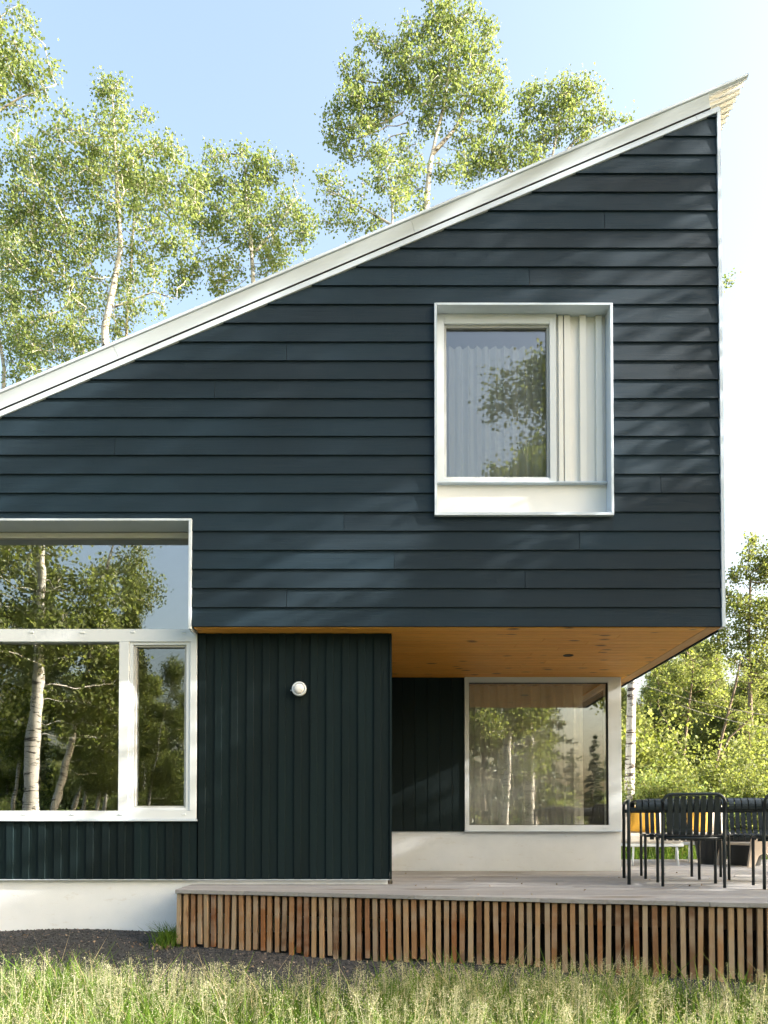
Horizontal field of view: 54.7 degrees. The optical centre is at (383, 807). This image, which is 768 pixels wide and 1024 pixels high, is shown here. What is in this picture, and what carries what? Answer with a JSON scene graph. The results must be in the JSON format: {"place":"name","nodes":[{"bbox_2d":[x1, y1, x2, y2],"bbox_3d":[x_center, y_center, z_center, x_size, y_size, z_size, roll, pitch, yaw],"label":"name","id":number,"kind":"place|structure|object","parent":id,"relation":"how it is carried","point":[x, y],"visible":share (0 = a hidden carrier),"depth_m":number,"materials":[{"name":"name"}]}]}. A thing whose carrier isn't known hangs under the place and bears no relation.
{"place":"outdoors","nodes":[
{"label":"outdoors","id":0,"kind":"place"},
{"bbox_2d":[56,919,705,1023],"bbox_3d":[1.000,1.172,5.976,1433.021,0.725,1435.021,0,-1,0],"label":"ground","id":1,"kind":"structure","parent":0,"point":[500,922],"depth_m":4.60,"materials":[{"name":"brown soil"}]},
{"bbox_2d":[0,0,67,125],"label":"aspen tree","id":2,"kind":"object","parent":1,"relation":"on","point":[8,73],"visible":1,"depth_m":14.78,"materials":[{"name":"green plant"}]},
{"bbox_2d":[0,210,98,388],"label":"aspen tree","id":3,"kind":"object","parent":1,"relation":"on","point":[19,357],"visible":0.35,"depth_m":19.72,"materials":[{"name":"green plant"}]},
{"bbox_2d":[0,65,216,377],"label":"aspen tree","id":4,"kind":"object","parent":1,"relation":"on","point":[94,179],"visible":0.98,"depth_m":16.68,"materials":[{"name":"green plant"}]},
{"bbox_2d":[58,151,175,336],"bbox_3d":[-6.607,-7.581,18.325,2.804,17.326,1.277,0,-1,0],"label":"aspen tree","id":5,"kind":"object","parent":1,"relation":"on","point":[98,298],"visible":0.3,"depth_m":18.46,"materials":[{"name":"green plant"}]},
{"bbox_2d":[159,132,323,304],"bbox_3d":[-3.486,-7.740,18.169,4.030,17.688,1.735,0,-1,0],"label":"aspen tree","id":6,"kind":"object","parent":1,"relation":"on","point":[246,193],"visible":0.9,"depth_m":18.24,"materials":[{"name":"green plant"}]},
{"bbox_2d":[308,142,431,242],"bbox_3d":[-0.329,-7.142,17.153,2.871,16.473,1.196,0,-1,0],"label":"aspen tree","id":7,"kind":"object","parent":1,"relation":"on","point":[351,209],"visible":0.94,"depth_m":17.27,"materials":[{"name":"green plant"}]},
{"bbox_2d":[0,73,748,932],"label":"house","id":8,"kind":"structure","parent":1,"relation":"on","point":[228,519],"depth_m":6.54,"materials":[{"name":"black wood"}]},
{"bbox_2d":[0,518,197,820],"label":"tall window","id":9,"kind":"structure","parent":8,"relation":"in","point":[129,641],"depth_m":6.65,"materials":[{"name":"white plastic"}]},
{"bbox_2d":[290,682,305,695],"bbox_3d":[-0.762,-1.060,6.609,0.144,0.132,0.066,0,-1,0],"label":"wall lamp","id":10,"kind":"object","parent":8,"relation":"attached to","point":[298,688],"visible":1,"depth_m":6.59,"materials":[{"name":"white plastic"}]},
{"bbox_2d":[446,346,545,476],"bbox_3d":[1.007,-3.419,6.755,1.101,1.560,0.071,0,-1,0],"label":"sheer curtain","id":11,"kind":"object","parent":8,"relation":"hanging from","point":[495,412],"visible":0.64,"depth_m":6.76,"materials":[{"name":"fabric"}]},
{"bbox_2d":[434,302,613,516],"bbox_3d":[1.221,-3.481,6.575,1.560,1.879,0.203,0,-1,0],"label":"upper window","id":12,"kind":"structure","parent":8,"relation":"in","point":[578,481],"depth_m":6.60,"materials":[{"name":"white paint"}]},
{"bbox_2d":[469,685,583,824],"bbox_3d":[1.642,-0.626,8.946,1.504,1.704,0.114,0,-1,0],"label":"sheer curtain","id":13,"kind":"object","parent":8,"relation":"hanging from","point":[526,753],"visible":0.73,"depth_m":8.95,"materials":[{"name":"fabric"}]},
{"bbox_2d":[464,677,621,831],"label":"corner window","id":14,"kind":"structure","parent":8,"relation":"in","point":[602,767],"depth_m":8.64,"materials":[{"name":"white plastic"}]},
{"bbox_2d":[0,921,767,1012],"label":"gravel strip","id":15,"kind":"object","parent":1,"relation":"on","point":[351,966],"visible":0.37,"depth_m":5.80,"materials":[{"name":"grey gravel"}]},
{"bbox_2d":[140,918,190,949],"bbox_3d":[-1.796,1.047,6.200,0.531,0.222,0.454,-1,-2,42],"label":"weed clump","id":16,"kind":"object","parent":15,"relation":"on","point":[164,939],"visible":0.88,"depth_m":6.10,"materials":[{"name":"green plant"}]},
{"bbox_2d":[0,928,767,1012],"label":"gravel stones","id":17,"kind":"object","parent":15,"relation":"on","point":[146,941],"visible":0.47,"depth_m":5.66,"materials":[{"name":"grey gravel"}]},
{"bbox_2d":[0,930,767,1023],"bbox_3d":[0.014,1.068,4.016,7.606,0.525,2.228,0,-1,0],"label":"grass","id":18,"kind":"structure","parent":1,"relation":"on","point":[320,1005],"depth_m":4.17,"materials":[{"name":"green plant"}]},
{"bbox_2d":[314,0,516,213],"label":"aspen tree","id":19,"kind":"object","parent":1,"relation":"on","point":[456,38],"visible":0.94,"depth_m":18.29,"materials":[{"name":"green plant"}]},
{"bbox_2d":[175,859,767,984],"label":"deck","id":20,"kind":"structure","parent":1,"relation":"on","point":[709,910],"depth_m":5.70,"materials":[{"name":"brown wood"}]},
{"bbox_2d":[621,805,683,865],"bbox_3d":[3.490,0.347,9.960,0.820,0.816,0.830,0,-1,0],"label":"outdoor armchair","id":21,"kind":"object","parent":20,"relation":"on","point":[635,838],"visible":0.2,"depth_m":9.56,"materials":[{"name":"white plastic"}]},
{"bbox_2d":[630,806,655,832],"bbox_3d":[3.470,0.154,9.979,0.420,0.380,0.150,6,-20,-4],"label":"throw pillow","id":22,"kind":"object","parent":21,"relation":"on","point":[634,821],"visible":0.4,"depth_m":9.90,"materials":[{"name":"yellow fabric"}]},
{"bbox_2d":[639,798,700,879],"bbox_3d":[2.865,0.298,7.475,0.517,0.803,0.538,0,-1,14],"label":"dining chair","id":23,"kind":"object","parent":20,"relation":"on","point":[651,835],"visible":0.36,"depth_m":7.65,"materials":[{"name":"black metal"}]},
{"bbox_2d":[656,792,726,887],"bbox_3d":[2.685,0.277,6.516,0.517,0.803,0.538,0,-1,15],"label":"dining chair","id":24,"kind":"object","parent":20,"relation":"on","point":[683,836],"visible":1,"depth_m":6.32,"materials":[{"name":"black metal"}]},
{"bbox_2d":[622,798,767,884],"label":"dining table","id":25,"kind":"object","parent":20,"relation":"on","point":[739,806],"visible":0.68,"depth_m":6.58,"materials":[{"name":"black metal"}]},
{"bbox_2d":[675,805,735,861],"bbox_3d":[4.612,0.364,10.761,0.820,0.816,0.830,0,-1,8],"label":"outdoor armchair","id":26,"kind":"object","parent":20,"relation":"on","point":[685,842],"visible":0.07,"depth_m":10.50,"materials":[{"name":"white fabric"}]},
{"bbox_2d":[692,813,707,831],"bbox_3d":[4.500,0.172,10.779,0.420,0.380,0.150,6,-18,8],"label":"throw pillow","id":27,"kind":"object","parent":26,"relation":"on","point":[699,821],"visible":0.11,"depth_m":10.70,"materials":[{"name":"yellow fabric"}]},
{"bbox_2d":[694,839,726,864],"bbox_3d":[4.420,0.570,10.010,0.460,0.370,0.460,0,-1,0],"label":"planter","id":28,"kind":"object","parent":20,"relation":"on","point":[707,851],"visible":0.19,"depth_m":9.86,"materials":[{"name":"brown wood"}]},
{"bbox_2d":[717,839,767,867],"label":"lounge chair","id":29,"kind":"object","parent":20,"relation":"on","point":[758,848],"visible":0.45,"depth_m":9.17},
{"bbox_2d":[719,798,767,879],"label":"dining chair","id":30,"kind":"object","parent":20,"relation":"on","point":[744,834],"visible":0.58,"depth_m":7.49,"materials":[{"name":"black metal"}]},
{"bbox_2d":[726,837,761,865],"bbox_3d":[4.720,0.564,9.710,0.488,0.370,0.488,0,-1,0],"label":"planter","id":31,"kind":"object","parent":20,"relation":"on","point":[739,854],"visible":0.4,"depth_m":9.56,"materials":[{"name":"brown wood"}]},
{"bbox_2d":[751,794,767,889],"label":"dining chair","id":32,"kind":"object","parent":20,"relation":"on","point":[763,837],"visible":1,"depth_m":6.10,"materials":[{"name":"black metal"}]},
{"bbox_2d":[452,62,637,189],"bbox_3d":[4.176,-9.077,19.181,4.867,20.361,1.298,0,-1,0],"label":"aspen tree","id":33,"kind":"object","parent":1,"relation":"on","point":[500,160],"visible":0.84,"depth_m":19.29,"materials":[{"name":"green plant"}]},
{"bbox_2d":[624,680,635,852],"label":"birch tree","id":34,"kind":"object","parent":1,"relation":"on","point":[630,734],"visible":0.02,"depth_m":13.37,"materials":[{"name":"white plant"}]},
{"bbox_2d":[632,681,764,714],"bbox_3d":[5.512,-1.847,12.544,2.621,0.836,0.007,-1,-1,22],"label":"cable","id":35,"kind":"object","parent":34,"relation":"attached to","point":[698,701],"visible":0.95,"depth_m":12.60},
{"bbox_2d":[683,706,767,727],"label":"cable","id":36,"kind":"object","parent":34,"relation":"attached to","point":[725,719],"visible":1,"depth_m":13.65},
{"bbox_2d":[621,687,645,714],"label":"background tree","id":37,"kind":"object","parent":1,"relation":"on","point":[623,694],"visible":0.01,"depth_m":32.17,"materials":[{"name":"green plant"}]},
{"bbox_2d":[621,700,654,754],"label":"background tree","id":38,"kind":"object","parent":1,"relation":"on","point":[637,716],"visible":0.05,"depth_m":20.52,"materials":[{"name":"green plant"}]},
{"bbox_2d":[622,766,665,792],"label":"shrub","id":39,"kind":"object","parent":1,"relation":"on","point":[635,777],"visible":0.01,"depth_m":16.14,"materials":[{"name":"green plant"}]},
{"bbox_2d":[644,707,666,765],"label":"background tree","id":40,"kind":"object","parent":1,"relation":"on","point":[656,730],"visible":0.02,"depth_m":29.10,"materials":[{"name":"green plant"}]},
{"bbox_2d":[637,664,677,731],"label":"background tree","id":41,"kind":"object","parent":1,"relation":"on","point":[644,689],"visible":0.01,"depth_m":31.80,"materials":[{"name":"green plant"}]},
{"bbox_2d":[622,761,699,858],"bbox_3d":[4.919,0.120,12.713,2.083,1.869,1.921,0,-1,-7],"label":"shrub","id":42,"kind":"object","parent":1,"relation":"on","point":[653,792],"visible":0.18,"depth_m":12.72,"materials":[{"name":"green plant"}]},
{"bbox_2d":[621,724,700,781],"bbox_3d":[6.335,-0.443,17.380,3.644,3.269,3.360,0,-1,-19],"label":"shrub","id":43,"kind":"object","parent":1,"relation":"on","point":[672,739],"visible":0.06,"depth_m":17.09,"materials":[{"name":"green plant"}]},
{"bbox_2d":[646,661,678,683],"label":"background tree","id":44,"kind":"object","parent":1,"relation":"on","point":[656,671],"depth_m":40.06,"materials":[{"name":"green plant"}]},
{"bbox_2d":[621,755,707,789],"bbox_3d":[5.852,0.055,17.256,3.788,2.566,4.359,-1,-2,40],"label":"shrub","id":45,"kind":"object","parent":1,"relation":"on","point":[655,774],"visible":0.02,"depth_m":16.14,"materials":[{"name":"green plant"}]},
{"bbox_2d":[621,701,715,786],"bbox_3d":[5.774,-0.651,16.802,3.772,3.671,4.091,-1,-2,44],"label":"shrub","id":46,"kind":"object","parent":1,"relation":"on","point":[640,754],"visible":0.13,"depth_m":16.32,"materials":[{"name":"green plant"}]},
{"bbox_2d":[595,771,743,855],"bbox_3d":[5.226,0.260,13.402,2.785,1.887,3.205,1,-2,-42],"label":"shrub","id":47,"kind":"object","parent":1,"relation":"on","point":[659,785],"visible":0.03,"depth_m":12.93,"materials":[{"name":"green plant"}]},
{"bbox_2d":[640,656,700,763],"bbox_3d":[11.157,-2.234,28.595,2.651,7.223,2.652,0,-1,4],"label":"background tree","id":48,"kind":"object","parent":1,"relation":"on","point":[657,712],"visible":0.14,"depth_m":28.43,"materials":[{"name":"green plant"}]},
{"bbox_2d":[622,764,733,815],"bbox_3d":[5.232,0.192,14.102,3.060,2.073,3.521,1,-2,-44],"label":"shrub","id":49,"kind":"object","parent":1,"relation":"on","point":[645,778],"visible":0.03,"depth_m":13.56,"materials":[{"name":"green plant"}]},
{"bbox_2d":[674,713,690,758],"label":"background tree","id":50,"kind":"object","parent":1,"relation":"on","point":[676,727],"visible":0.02,"depth_m":28.39,"materials":[{"name":"green plant"}]},
{"bbox_2d":[635,643,738,758],"bbox_3d":[7.606,-1.809,19.068,2.906,5.863,1.251,0,-1,0],"label":"woodland tree","id":51,"kind":"object","parent":1,"relation":"on","point":[680,690],"visible":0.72,"depth_m":19.01,"materials":[{"name":"green plant"}]},
{"bbox_2d":[635,779,757,856],"bbox_3d":[5.494,0.332,13.422,2.935,1.728,2.550,-1,-1,30],"label":"shrub","id":52,"kind":"object","parent":1,"relation":"on","point":[713,797],"visible":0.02,"depth_m":12.60,"materials":[{"name":"green plant"}]},
{"bbox_2d":[673,673,727,770],"bbox_3d":[11.893,-1.940,27.451,3.122,6.601,2.662,0,-1,19],"label":"background tree","id":53,"kind":"object","parent":1,"relation":"on","point":[697,696],"visible":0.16,"depth_m":27.29,"materials":[{"name":"green plant"}]},
{"bbox_2d":[677,754,723,781],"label":"shrub","id":54,"kind":"object","parent":1,"relation":"on","point":[685,755],"visible":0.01,"depth_m":17.70,"materials":[{"name":"green plant"}]},
{"bbox_2d":[677,663,726,747],"bbox_3d":[12.396,-2.208,29.347,2.531,7.160,2.883,-1,-2,40],"label":"background tree","id":55,"kind":"object","parent":1,"relation":"on","point":[706,677],"visible":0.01,"depth_m":29.07,"materials":[{"name":"green plant"}]},
{"bbox_2d":[678,639,727,674],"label":"background tree","id":56,"kind":"object","parent":1,"relation":"on","point":[696,648],"visible":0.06,"depth_m":38.88,"materials":[{"name":"green plant"}]},
{"bbox_2d":[679,712,728,781],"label":"background tree","id":57,"kind":"object","parent":1,"relation":"on","point":[703,738],"visible":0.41,"depth_m":25.51,"materials":[{"name":"green plant"}]},
{"bbox_2d":[652,734,767,817],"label":"shrub","id":58,"kind":"object","parent":1,"relation":"on","point":[711,776],"visible":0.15,"depth_m":14.08,"materials":[{"name":"green plant"}]},
{"bbox_2d":[708,742,744,773],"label":"shrub","id":59,"kind":"object","parent":1,"relation":"on","point":[728,755],"visible":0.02,"depth_m":18.48,"materials":[{"name":"green plant"}]},
{"bbox_2d":[687,761,767,846],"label":"shrub","id":60,"kind":"object","parent":1,"relation":"on","point":[734,790],"visible":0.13,"depth_m":12.60,"materials":[{"name":"green plant"}]},
{"bbox_2d":[692,531,767,724],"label":"woodland tree","id":61,"kind":"object","parent":1,"relation":"on","point":[758,615],"visible":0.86,"depth_m":22.03,"materials":[{"name":"green plant"}]},
{"bbox_2d":[695,718,767,769],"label":"shrub","id":62,"kind":"object","parent":1,"relation":"on","point":[763,731],"visible":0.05,"depth_m":18.56,"materials":[{"name":"green plant"}]},
{"bbox_2d":[696,714,767,776],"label":"shrub","id":63,"kind":"object","parent":1,"relation":"on","point":[766,735],"visible":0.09,"depth_m":16.48,"materials":[{"name":"green plant"}]},
{"bbox_2d":[722,268,741,292],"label":"aspen tree","id":64,"kind":"object","parent":1,"relation":"on","point":[729,281],"visible":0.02,"depth_m":17.23,"materials":[{"name":"green plant"}]},
{"bbox_2d":[708,694,756,766],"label":"background tree","id":65,"kind":"object","parent":1,"relation":"on","point":[723,715],"visible":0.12,"depth_m":25.54,"materials":[{"name":"green plant"}]},
{"bbox_2d":[704,650,767,787],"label":"sapling","id":66,"kind":"object","parent":1,"relation":"on","point":[728,711],"visible":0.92,"depth_m":14.52,"materials":[{"name":"green plant"}]},
{"bbox_2d":[712,675,767,745],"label":"background tree","id":67,"kind":"object","parent":1,"relation":"on","point":[739,693],"visible":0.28,"depth_m":25.71,"materials":[{"name":"green plant"}]},
{"bbox_2d":[718,705,763,776],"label":"background tree","id":68,"kind":"object","parent":1,"relation":"on","point":[733,730],"visible":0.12,"depth_m":20.23,"materials":[{"name":"green plant"}]},
{"bbox_2d":[719,746,767,796],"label":"shrub","id":69,"kind":"object","parent":1,"relation":"on","point":[743,754],"visible":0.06,"depth_m":14.73,"materials":[{"name":"green plant"}]},
{"bbox_2d":[721,760,767,827],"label":"shrub","id":70,"kind":"object","parent":1,"relation":"on","point":[753,783],"visible":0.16,"depth_m":12.82,"materials":[{"name":"green plant"}]},
{"bbox_2d":[725,720,764,772],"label":"sapling","id":71,"kind":"object","parent":1,"relation":"on","point":[748,738],"visible":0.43,"depth_m":15.52,"materials":[{"name":"green plant"}]},
{"bbox_2d":[724,731,767,770],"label":"shrub","id":72,"kind":"object","parent":1,"relation":"on","point":[757,753],"visible":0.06,"depth_m":15.82,"materials":[{"name":"green plant"}]},
{"bbox_2d":[752,672,767,745],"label":"background tree","id":73,"kind":"object","parent":1,"relation":"on","point":[763,694],"visible":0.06,"depth_m":32.61,"materials":[{"name":"green plant"}]},
{"bbox_2d":[0,0,767,704],"label":"sky","id":74,"kind":"structure","parent":0,"point":[261,70],"materials":[{"name":"blue"}]},
{"bbox_2d":[621,845,767,858],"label":"grass","id":75,"kind":"structure","parent":0,"point":[651,854],"depth_m":11.89,"materials":[{"name":"green plant"}]}
]}

